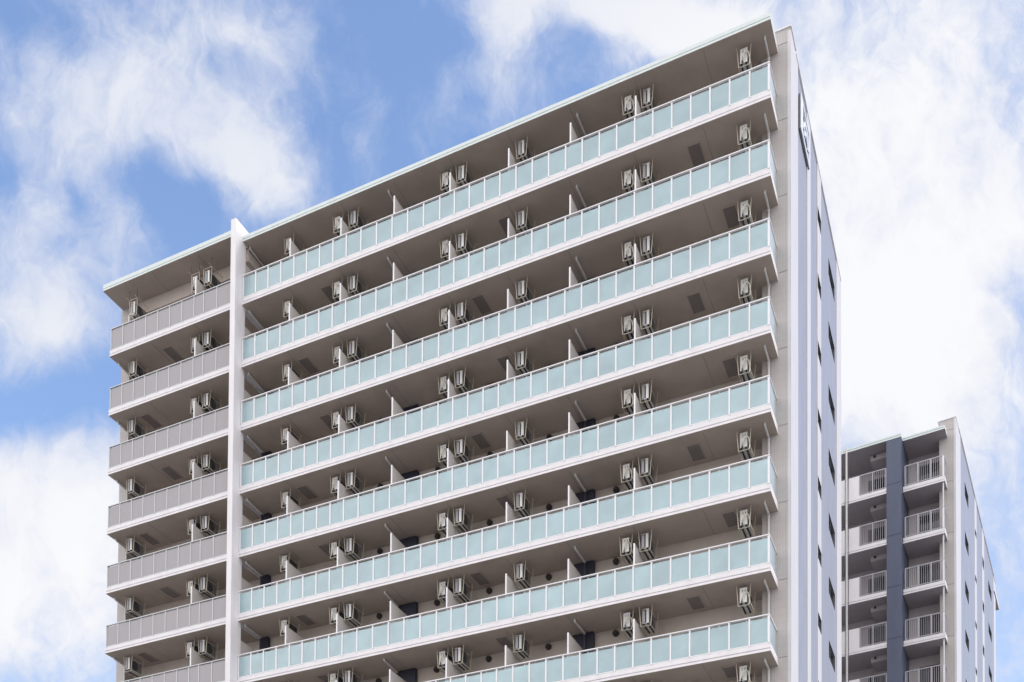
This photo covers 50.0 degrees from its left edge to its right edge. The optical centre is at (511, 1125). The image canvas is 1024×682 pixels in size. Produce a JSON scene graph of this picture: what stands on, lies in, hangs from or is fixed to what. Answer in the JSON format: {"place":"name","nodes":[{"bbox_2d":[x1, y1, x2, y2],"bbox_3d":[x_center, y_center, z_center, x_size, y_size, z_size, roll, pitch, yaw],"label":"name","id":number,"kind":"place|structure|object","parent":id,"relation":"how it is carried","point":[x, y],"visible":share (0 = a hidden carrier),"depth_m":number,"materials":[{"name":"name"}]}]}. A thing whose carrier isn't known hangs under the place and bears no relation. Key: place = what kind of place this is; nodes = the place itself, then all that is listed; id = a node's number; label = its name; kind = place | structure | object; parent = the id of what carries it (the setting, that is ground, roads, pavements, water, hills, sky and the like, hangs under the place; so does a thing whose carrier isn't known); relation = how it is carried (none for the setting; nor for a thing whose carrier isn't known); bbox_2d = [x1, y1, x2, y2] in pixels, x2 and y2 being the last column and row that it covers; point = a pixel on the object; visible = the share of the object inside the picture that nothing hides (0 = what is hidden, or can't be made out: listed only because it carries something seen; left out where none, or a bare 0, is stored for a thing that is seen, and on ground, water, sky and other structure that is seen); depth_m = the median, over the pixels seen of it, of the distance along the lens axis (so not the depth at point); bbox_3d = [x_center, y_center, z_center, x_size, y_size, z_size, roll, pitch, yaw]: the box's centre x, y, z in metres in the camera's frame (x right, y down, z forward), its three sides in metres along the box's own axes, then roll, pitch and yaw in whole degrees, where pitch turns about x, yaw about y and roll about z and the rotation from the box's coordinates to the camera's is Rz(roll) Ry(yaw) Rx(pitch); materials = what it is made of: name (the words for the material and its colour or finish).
{"place":"outdoors","nodes":[
{"label":"outdoors","id":0,"kind":"place"},
{"bbox_2d":[103,13,841,681],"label":"apartment tower","id":1,"kind":"structure","parent":0,"point":[565,333],"depth_m":45.49,"materials":[{"name":"white concrete"}]},
{"bbox_2d":[124,654,143,677],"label":"air conditioner","id":2,"kind":"object","parent":1,"relation":"attached to","point":[132,666],"visible":0.97,"depth_m":53.84,"materials":[{"name":"paint"}]},
{"bbox_2d":[125,594,144,619],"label":"air conditioner","id":3,"kind":"object","parent":1,"relation":"attached to","point":[134,608],"visible":0.95,"depth_m":53.91,"materials":[{"name":"paint"}]},
{"bbox_2d":[126,535,145,559],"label":"air conditioner","id":4,"kind":"object","parent":1,"relation":"attached to","point":[135,548],"visible":0.94,"depth_m":53.94,"materials":[{"name":"paint"}]},
{"bbox_2d":[126,475,145,498],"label":"air conditioner","id":5,"kind":"object","parent":1,"relation":"attached to","point":[135,489],"visible":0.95,"depth_m":54.00,"materials":[{"name":"paint"}]},
{"bbox_2d":[127,417,146,439],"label":"air conditioner","id":6,"kind":"object","parent":1,"relation":"attached to","point":[136,430],"visible":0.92,"depth_m":54.08,"materials":[{"name":"paint"}]},
{"bbox_2d":[127,289,148,319],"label":"air conditioner","id":7,"kind":"object","parent":1,"relation":"attached to","point":[137,309],"visible":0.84,"depth_m":54.15,"materials":[{"name":"paint"}]},
{"bbox_2d":[128,361,148,379],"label":"air conditioner","id":8,"kind":"object","parent":1,"relation":"attached to","point":[136,370],"visible":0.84,"depth_m":54.12,"materials":[{"name":"paint"}]},
{"bbox_2d":[185,639,204,659],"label":"air conditioner","id":9,"kind":"object","parent":1,"relation":"attached to","point":[193,646],"visible":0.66,"depth_m":52.04,"materials":[{"name":"paint"}]},
{"bbox_2d":[187,516,206,537],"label":"air conditioner","id":10,"kind":"object","parent":1,"relation":"attached to","point":[195,523],"visible":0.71,"depth_m":52.17,"materials":[{"name":"paint"}]},
{"bbox_2d":[188,266,207,294],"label":"air conditioner","id":11,"kind":"object","parent":1,"relation":"attached to","point":[199,279],"visible":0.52,"depth_m":52.50,"materials":[{"name":"paint"}]},
{"bbox_2d":[198,636,217,660],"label":"air conditioner","id":12,"kind":"object","parent":1,"relation":"attached to","point":[207,649],"visible":0.95,"depth_m":51.91,"materials":[{"name":"paint"}]},
{"bbox_2d":[198,574,218,600],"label":"air conditioner","id":13,"kind":"object","parent":1,"relation":"attached to","point":[207,587],"visible":0.96,"depth_m":51.92,"materials":[{"name":"paint"}]},
{"bbox_2d":[200,512,219,537],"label":"air conditioner","id":14,"kind":"object","parent":1,"relation":"attached to","point":[209,526],"visible":0.91,"depth_m":52.02,"materials":[{"name":"paint"}]},
{"bbox_2d":[201,451,220,475],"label":"air conditioner","id":15,"kind":"object","parent":1,"relation":"attached to","point":[210,465],"visible":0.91,"depth_m":52.07,"materials":[{"name":"paint"}]},
{"bbox_2d":[201,390,221,414],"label":"air conditioner","id":16,"kind":"object","parent":1,"relation":"attached to","point":[210,403],"visible":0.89,"depth_m":52.12,"materials":[{"name":"paint"}]},
{"bbox_2d":[201,263,222,289],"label":"air conditioner","id":17,"kind":"object","parent":1,"relation":"attached to","point":[211,280],"visible":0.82,"depth_m":52.22,"materials":[{"name":"paint"}]},
{"bbox_2d":[202,329,221,351],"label":"air conditioner","id":18,"kind":"object","parent":1,"relation":"attached to","point":[211,342],"visible":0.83,"depth_m":52.21,"materials":[{"name":"paint"}]},
{"bbox_2d":[279,616,299,638],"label":"air conditioner","id":19,"kind":"object","parent":1,"relation":"attached to","point":[288,624],"visible":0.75,"depth_m":49.82,"materials":[{"name":"paint"}]},
{"bbox_2d":[279,552,299,575],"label":"air conditioner","id":20,"kind":"object","parent":1,"relation":"attached to","point":[285,558],"visible":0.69,"depth_m":49.86,"materials":[{"name":"paint"}]},
{"bbox_2d":[280,488,300,511],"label":"air conditioner","id":21,"kind":"object","parent":1,"relation":"attached to","point":[288,494],"visible":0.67,"depth_m":49.98,"materials":[{"name":"paint"}]},
{"bbox_2d":[281,424,300,448],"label":"air conditioner","id":22,"kind":"object","parent":1,"relation":"attached to","point":[285,430],"visible":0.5,"depth_m":50.04,"materials":[{"name":"paint"}]},
{"bbox_2d":[282,362,301,384],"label":"air conditioner","id":23,"kind":"object","parent":1,"relation":"attached to","point":[286,372],"visible":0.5,"depth_m":50.09,"materials":[{"name":"paint"}]},
{"bbox_2d":[329,604,345,627],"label":"air conditioner","id":24,"kind":"object","parent":1,"relation":"attached to","point":[335,611],"visible":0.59,"depth_m":48.62,"materials":[{"name":"paint"}]},
{"bbox_2d":[329,538,348,563],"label":"air conditioner","id":25,"kind":"object","parent":1,"relation":"attached to","point":[334,546],"visible":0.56,"depth_m":48.72,"materials":[{"name":"paint"}]},
{"bbox_2d":[330,473,349,498],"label":"air conditioner","id":26,"kind":"object","parent":1,"relation":"attached to","point":[335,480],"visible":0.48,"depth_m":48.79,"materials":[{"name":"paint"}]},
{"bbox_2d":[331,408,350,432],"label":"air conditioner","id":27,"kind":"object","parent":1,"relation":"attached to","point":[335,419],"visible":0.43,"depth_m":48.91,"materials":[{"name":"paint"}]},
{"bbox_2d":[332,277,351,304],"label":"air conditioner","id":28,"kind":"object","parent":1,"relation":"attached to","point":[337,290],"visible":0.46,"depth_m":49.00,"materials":[{"name":"paint"}]},
{"bbox_2d":[332,342,351,366],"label":"air conditioner","id":29,"kind":"object","parent":1,"relation":"attached to","point":[336,356],"visible":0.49,"depth_m":48.96,"materials":[{"name":"paint"}]},
{"bbox_2d":[342,669,362,681],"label":"air conditioner","id":30,"kind":"object","parent":1,"relation":"attached to","point":[350,676],"visible":1,"depth_m":48.27,"materials":[{"name":"paint"}]},
{"bbox_2d":[343,603,363,627],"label":"air conditioner","id":31,"kind":"object","parent":1,"relation":"attached to","point":[353,615],"visible":0.99,"depth_m":48.46,"materials":[{"name":"paint"}]},
{"bbox_2d":[344,534,363,563],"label":"air conditioner","id":32,"kind":"object","parent":1,"relation":"attached to","point":[353,548],"visible":0.97,"depth_m":48.52,"materials":[{"name":"paint"}]},
{"bbox_2d":[345,468,364,496],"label":"air conditioner","id":33,"kind":"object","parent":1,"relation":"attached to","point":[354,484],"visible":0.94,"depth_m":48.59,"materials":[{"name":"paint"}]},
{"bbox_2d":[345,403,365,430],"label":"air conditioner","id":34,"kind":"object","parent":1,"relation":"attached to","point":[355,418],"visible":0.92,"depth_m":48.65,"materials":[{"name":"paint"}]},
{"bbox_2d":[347,337,366,364],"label":"air conditioner","id":35,"kind":"object","parent":1,"relation":"attached to","point":[356,352],"visible":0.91,"depth_m":48.69,"materials":[{"name":"paint"}]},
{"bbox_2d":[347,272,366,297],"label":"air conditioner","id":36,"kind":"object","parent":1,"relation":"attached to","point":[356,287],"visible":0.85,"depth_m":48.75,"materials":[{"name":"paint"}]},
{"bbox_2d":[348,207,367,233],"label":"air conditioner","id":37,"kind":"object","parent":1,"relation":"attached to","point":[356,221],"visible":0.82,"depth_m":48.84,"materials":[{"name":"paint"}]},
{"bbox_2d":[439,307,449,333],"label":"air conditioner","id":38,"kind":"object","parent":1,"relation":"attached to","point":[444,317],"visible":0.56,"depth_m":46.67,"materials":[{"name":"paint"}]},
{"bbox_2d":[437,647,452,673],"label":"air conditioner","id":39,"kind":"object","parent":1,"relation":"attached to","point":[443,655],"visible":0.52,"depth_m":46.31,"materials":[{"name":"paint"}]},
{"bbox_2d":[437,509,453,537],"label":"air conditioner","id":40,"kind":"object","parent":1,"relation":"attached to","point":[443,517],"visible":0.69,"depth_m":46.44,"materials":[{"name":"paint"}]},
{"bbox_2d":[437,577,453,605],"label":"air conditioner","id":41,"kind":"object","parent":1,"relation":"attached to","point":[444,585],"visible":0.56,"depth_m":46.36,"materials":[{"name":"paint"}]},
{"bbox_2d":[440,239,450,264],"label":"air conditioner","id":42,"kind":"object","parent":1,"relation":"attached to","point":[445,248],"visible":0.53,"depth_m":46.73,"materials":[{"name":"paint"}]},
{"bbox_2d":[438,444,454,470],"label":"air conditioner","id":43,"kind":"object","parent":1,"relation":"attached to","point":[443,453],"visible":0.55,"depth_m":46.52,"materials":[{"name":"paint"}]},
{"bbox_2d":[438,372,457,401],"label":"air conditioner","id":44,"kind":"object","parent":1,"relation":"attached to","point":[443,389],"visible":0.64,"depth_m":46.60,"materials":[{"name":"paint"}]},
{"bbox_2d":[440,171,459,195],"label":"air conditioner","id":45,"kind":"object","parent":1,"relation":"attached to","point":[445,181],"visible":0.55,"depth_m":46.83,"materials":[{"name":"paint"}]},
{"bbox_2d":[452,644,471,672],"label":"air conditioner","id":46,"kind":"object","parent":1,"relation":"attached to","point":[461,658],"visible":1,"depth_m":46.11,"materials":[{"name":"paint"}]},
{"bbox_2d":[453,574,472,603],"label":"air conditioner","id":47,"kind":"object","parent":1,"relation":"attached to","point":[462,590],"visible":0.98,"depth_m":46.20,"materials":[{"name":"paint"}]},
{"bbox_2d":[453,504,472,535],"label":"air conditioner","id":48,"kind":"object","parent":1,"relation":"attached to","point":[462,520],"visible":0.95,"depth_m":46.26,"materials":[{"name":"paint"}]},
{"bbox_2d":[454,435,473,466],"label":"air conditioner","id":49,"kind":"object","parent":1,"relation":"attached to","point":[463,452],"visible":0.96,"depth_m":46.30,"materials":[{"name":"paint"}]},
{"bbox_2d":[454,366,473,396],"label":"air conditioner","id":50,"kind":"object","parent":1,"relation":"attached to","point":[463,385],"visible":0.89,"depth_m":46.38,"materials":[{"name":"paint"}]},
{"bbox_2d":[455,298,474,327],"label":"air conditioner","id":51,"kind":"object","parent":1,"relation":"attached to","point":[464,315],"visible":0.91,"depth_m":46.43,"materials":[{"name":"paint"}]},
{"bbox_2d":[455,230,474,258],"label":"air conditioner","id":52,"kind":"object","parent":1,"relation":"attached to","point":[464,246],"visible":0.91,"depth_m":46.46,"materials":[{"name":"paint"}]},
{"bbox_2d":[456,161,474,189],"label":"air conditioner","id":53,"kind":"object","parent":1,"relation":"attached to","point":[464,177],"visible":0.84,"depth_m":46.56,"materials":[{"name":"paint"}]},
{"bbox_2d":[513,489,532,520],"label":"air conditioner","id":54,"kind":"object","parent":1,"relation":"attached to","point":[522,505],"visible":0.98,"depth_m":45.09,"materials":[{"name":"paint"}]},
{"bbox_2d":[513,632,532,660],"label":"air conditioner","id":55,"kind":"object","parent":1,"relation":"attached to","point":[522,646],"visible":1,"depth_m":44.93,"materials":[{"name":"paint"}]},
{"bbox_2d":[513,560,533,589],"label":"air conditioner","id":56,"kind":"object","parent":1,"relation":"attached to","point":[523,575],"visible":0.98,"depth_m":45.02,"materials":[{"name":"paint"}]},
{"bbox_2d":[515,419,534,448],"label":"air conditioner","id":57,"kind":"object","parent":1,"relation":"attached to","point":[524,434],"visible":0.96,"depth_m":45.14,"materials":[{"name":"paint"}]},
{"bbox_2d":[515,276,534,306],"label":"air conditioner","id":58,"kind":"object","parent":1,"relation":"attached to","point":[524,294],"visible":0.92,"depth_m":45.25,"materials":[{"name":"paint"}]},
{"bbox_2d":[515,348,534,377],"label":"air conditioner","id":59,"kind":"object","parent":1,"relation":"attached to","point":[524,365],"visible":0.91,"depth_m":45.22,"materials":[{"name":"paint"}]},
{"bbox_2d":[515,206,534,236],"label":"air conditioner","id":60,"kind":"object","parent":1,"relation":"attached to","point":[524,223],"visible":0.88,"depth_m":45.33,"materials":[{"name":"paint"}]},
{"bbox_2d":[515,135,534,165],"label":"air conditioner","id":61,"kind":"object","parent":1,"relation":"attached to","point":[524,153],"visible":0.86,"depth_m":45.39,"materials":[{"name":"paint"}]},
{"bbox_2d":[619,533,638,565],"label":"air conditioner","id":62,"kind":"object","parent":1,"relation":"attached to","point":[627,547],"visible":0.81,"depth_m":42.98,"materials":[{"name":"paint"}]},
{"bbox_2d":[620,459,638,493],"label":"air conditioner","id":63,"kind":"object","parent":1,"relation":"attached to","point":[628,475],"visible":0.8,"depth_m":43.09,"materials":[{"name":"paint"}]},
{"bbox_2d":[620,608,639,639],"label":"air conditioner","id":64,"kind":"object","parent":1,"relation":"attached to","point":[628,617],"visible":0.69,"depth_m":42.94,"materials":[{"name":"paint"}]},
{"bbox_2d":[621,385,640,418],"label":"air conditioner","id":65,"kind":"object","parent":1,"relation":"attached to","point":[629,400],"visible":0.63,"depth_m":43.11,"materials":[{"name":"paint"}]},
{"bbox_2d":[621,311,640,344],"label":"air conditioner","id":66,"kind":"object","parent":1,"relation":"attached to","point":[629,326],"visible":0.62,"depth_m":43.19,"materials":[{"name":"paint"}]},
{"bbox_2d":[621,165,640,196],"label":"air conditioner","id":67,"kind":"object","parent":1,"relation":"attached to","point":[629,182],"visible":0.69,"depth_m":43.37,"materials":[{"name":"paint"}]},
{"bbox_2d":[621,237,640,270],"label":"air conditioner","id":68,"kind":"object","parent":1,"relation":"attached to","point":[629,254],"visible":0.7,"depth_m":43.24,"materials":[{"name":"paint"}]},
{"bbox_2d":[621,91,640,122],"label":"air conditioner","id":69,"kind":"object","parent":1,"relation":"attached to","point":[629,107],"visible":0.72,"depth_m":43.40,"materials":[{"name":"paint"}]},
{"bbox_2d":[638,454,657,488],"bbox_3d":[5.334,-25.675,43.069,0.574,0.816,0.860,0,-2,25],"label":"air conditioner","id":70,"kind":"object","parent":1,"relation":"attached to","point":[647,471],"visible":0.91,"depth_m":42.78,"materials":[{"name":"paint"}]},
{"bbox_2d":[638,529,657,561],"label":"air conditioner","id":71,"kind":"object","parent":1,"relation":"attached to","point":[648,543],"visible":0.98,"depth_m":42.73,"materials":[{"name":"paint"}]},
{"bbox_2d":[638,379,657,413],"bbox_3d":[5.362,-28.624,43.154,0.574,0.816,0.860,0,-2,25],"label":"air conditioner","id":72,"kind":"object","parent":1,"relation":"attached to","point":[648,399],"visible":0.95,"depth_m":42.88,"materials":[{"name":"paint"}]},
{"bbox_2d":[639,604,658,635],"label":"air conditioner","id":73,"kind":"object","parent":1,"relation":"attached to","point":[648,620],"visible":1,"depth_m":42.66,"materials":[{"name":"paint"}]},
{"bbox_2d":[639,305,658,338],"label":"air conditioner","id":74,"kind":"object","parent":1,"relation":"attached to","point":[648,324],"visible":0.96,"depth_m":42.94,"materials":[{"name":"paint"}]},
{"bbox_2d":[639,159,658,189],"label":"air conditioner","id":75,"kind":"object","parent":1,"relation":"attached to","point":[648,176],"visible":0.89,"depth_m":43.08,"materials":[{"name":"paint"}]},
{"bbox_2d":[640,234,658,263],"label":"air conditioner","id":76,"kind":"object","parent":1,"relation":"attached to","point":[649,251],"visible":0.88,"depth_m":43.02,"materials":[{"name":"paint"}]},
{"bbox_2d":[640,83,659,115],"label":"air conditioner","id":77,"kind":"object","parent":1,"relation":"attached to","point":[648,102],"visible":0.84,"depth_m":43.15,"materials":[{"name":"paint"}]},
{"bbox_2d":[736,661,754,681],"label":"air conditioner","id":78,"kind":"object","parent":1,"relation":"attached to","point":[745,674],"visible":1,"depth_m":40.87,"materials":[{"name":"paint"}]},
{"bbox_2d":[736,427,755,463],"bbox_3d":[8.918,-25.691,41.633,0.574,0.816,1.449,0,-2,25],"label":"air conditioner","id":79,"kind":"object","parent":1,"relation":"attached to","point":[746,446],"visible":0.92,"depth_m":41.20,"materials":[{"name":"paint"}]},
{"bbox_2d":[736,119,755,153],"bbox_3d":[8.974,-37.487,41.936,0.574,0.816,1.449,0,-2,25],"label":"air conditioner","id":80,"kind":"object","parent":1,"relation":"attached to","point":[745,140],"visible":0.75,"depth_m":41.44,"materials":[{"name":"paint"}]},
{"bbox_2d":[736,42,755,76],"bbox_3d":[9.002,-40.459,42.013,0.574,0.816,1.449,0,-2,25],"label":"air conditioner","id":81,"kind":"object","parent":1,"relation":"attached to","point":[745,61],"visible":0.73,"depth_m":41.51,"materials":[{"name":"paint"}]},
{"bbox_2d":[736,505,756,539],"bbox_3d":[8.905,-22.742,41.558,0.574,0.816,1.449,0,-2,25],"label":"air conditioner","id":82,"kind":"object","parent":1,"relation":"attached to","point":[746,523],"visible":0.91,"depth_m":41.12,"materials":[{"name":"paint"}]},
{"bbox_2d":[736,583,756,615],"bbox_3d":[8.873,-19.793,41.469,0.574,0.816,1.449,0,-2,25],"label":"air conditioner","id":83,"kind":"object","parent":1,"relation":"attached to","point":[746,600],"visible":1,"depth_m":41.04,"materials":[{"name":"paint"}]},
{"bbox_2d":[737,350,755,386],"bbox_3d":[8.947,-28.639,41.739,0.574,0.816,1.449,0,-2,25],"label":"air conditioner","id":84,"kind":"object","parent":1,"relation":"attached to","point":[746,369],"visible":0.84,"depth_m":41.27,"materials":[{"name":"paint"}]},
{"bbox_2d":[737,273,755,308],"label":"air conditioner","id":85,"kind":"object","parent":1,"relation":"attached to","point":[746,294],"visible":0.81,"depth_m":41.33,"materials":[{"name":"paint"}]},
{"bbox_2d":[737,196,755,230],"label":"air conditioner","id":86,"kind":"object","parent":1,"relation":"attached to","point":[746,217],"visible":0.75,"depth_m":41.37,"materials":[{"name":"paint"}]},
{"bbox_2d":[799,93,809,169],"bbox_3d":[11.743,-39.893,44.068,0.100,1.400,2.020,0,-2,25],"label":"wall sign","id":87,"kind":"object","parent":1,"relation":"attached to","point":[804,132],"visible":1,"depth_m":43.88,"materials":[{"name":"white"}]},
{"bbox_2d":[0,0,1023,681],"label":"sky","id":88,"kind":"structure","parent":0,"point":[134,134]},
{"bbox_2d":[841,416,998,681],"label":"apartment block","id":89,"kind":"structure","parent":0,"point":[919,601],"depth_m":63.09,"materials":[{"name":"white concrete"}]},
{"bbox_2d":[868,477,884,492],"bbox_3d":[21.737,-37.211,64.766,1.400,2.040,0.037,0,-2,29],"label":"balcony door","id":90,"kind":"structure","parent":89,"relation":"in","point":[874,481],"depth_m":64.95,"materials":[{"name":"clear glass"}]},
{"bbox_2d":[868,526,884,543],"bbox_3d":[21.718,-34.262,64.688,1.400,2.040,0.037,0,-2,29],"label":"balcony door","id":91,"kind":"structure","parent":89,"relation":"in","point":[876,536],"depth_m":64.83,"materials":[{"name":"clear glass"}]},
{"bbox_2d":[868,575,885,594],"bbox_3d":[21.700,-31.313,64.610,1.400,2.040,0.037,0,-2,29],"label":"balcony door","id":92,"kind":"structure","parent":89,"relation":"in","point":[878,581],"depth_m":64.71,"materials":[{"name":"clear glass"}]},
{"bbox_2d":[868,625,885,645],"bbox_3d":[21.681,-28.364,64.532,1.400,2.040,0.037,0,-2,29],"label":"balcony door","id":93,"kind":"structure","parent":89,"relation":"in","point":[880,631],"depth_m":64.60,"materials":[{"name":"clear glass"}]},
{"bbox_2d":[919,461,938,481],"bbox_3d":[24.157,-37.232,63.399,1.200,2.040,0.037,0,-2,29],"label":"balcony door","id":94,"kind":"structure","parent":89,"relation":"in","point":[922,469],"depth_m":63.50,"materials":[{"name":"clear glass"}]},
{"bbox_2d":[919,511,939,533],"bbox_3d":[24.138,-34.283,63.321,1.200,2.040,0.037,0,-2,29],"label":"balcony door","id":95,"kind":"structure","parent":89,"relation":"in","point":[935,516],"depth_m":63.26,"materials":[{"name":"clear glass"}]},
{"bbox_2d":[920,562,939,585],"bbox_3d":[24.120,-31.334,63.242,1.200,2.040,0.037,0,-2,29],"label":"balcony door","id":96,"kind":"structure","parent":89,"relation":"in","point":[935,566],"depth_m":63.21,"materials":[{"name":"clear glass"}]},
{"bbox_2d":[920,613,939,636],"bbox_3d":[24.101,-28.385,63.164,1.200,2.040,0.037,0,-2,29],"label":"balcony door","id":97,"kind":"structure","parent":89,"relation":"in","point":[925,622],"depth_m":63.22,"materials":[{"name":"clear glass"}]},
{"bbox_2d":[920,664,939,681],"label":"balcony door","id":98,"kind":"structure","parent":89,"relation":"in","point":[925,674],"depth_m":63.16,"materials":[{"name":"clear glass"}]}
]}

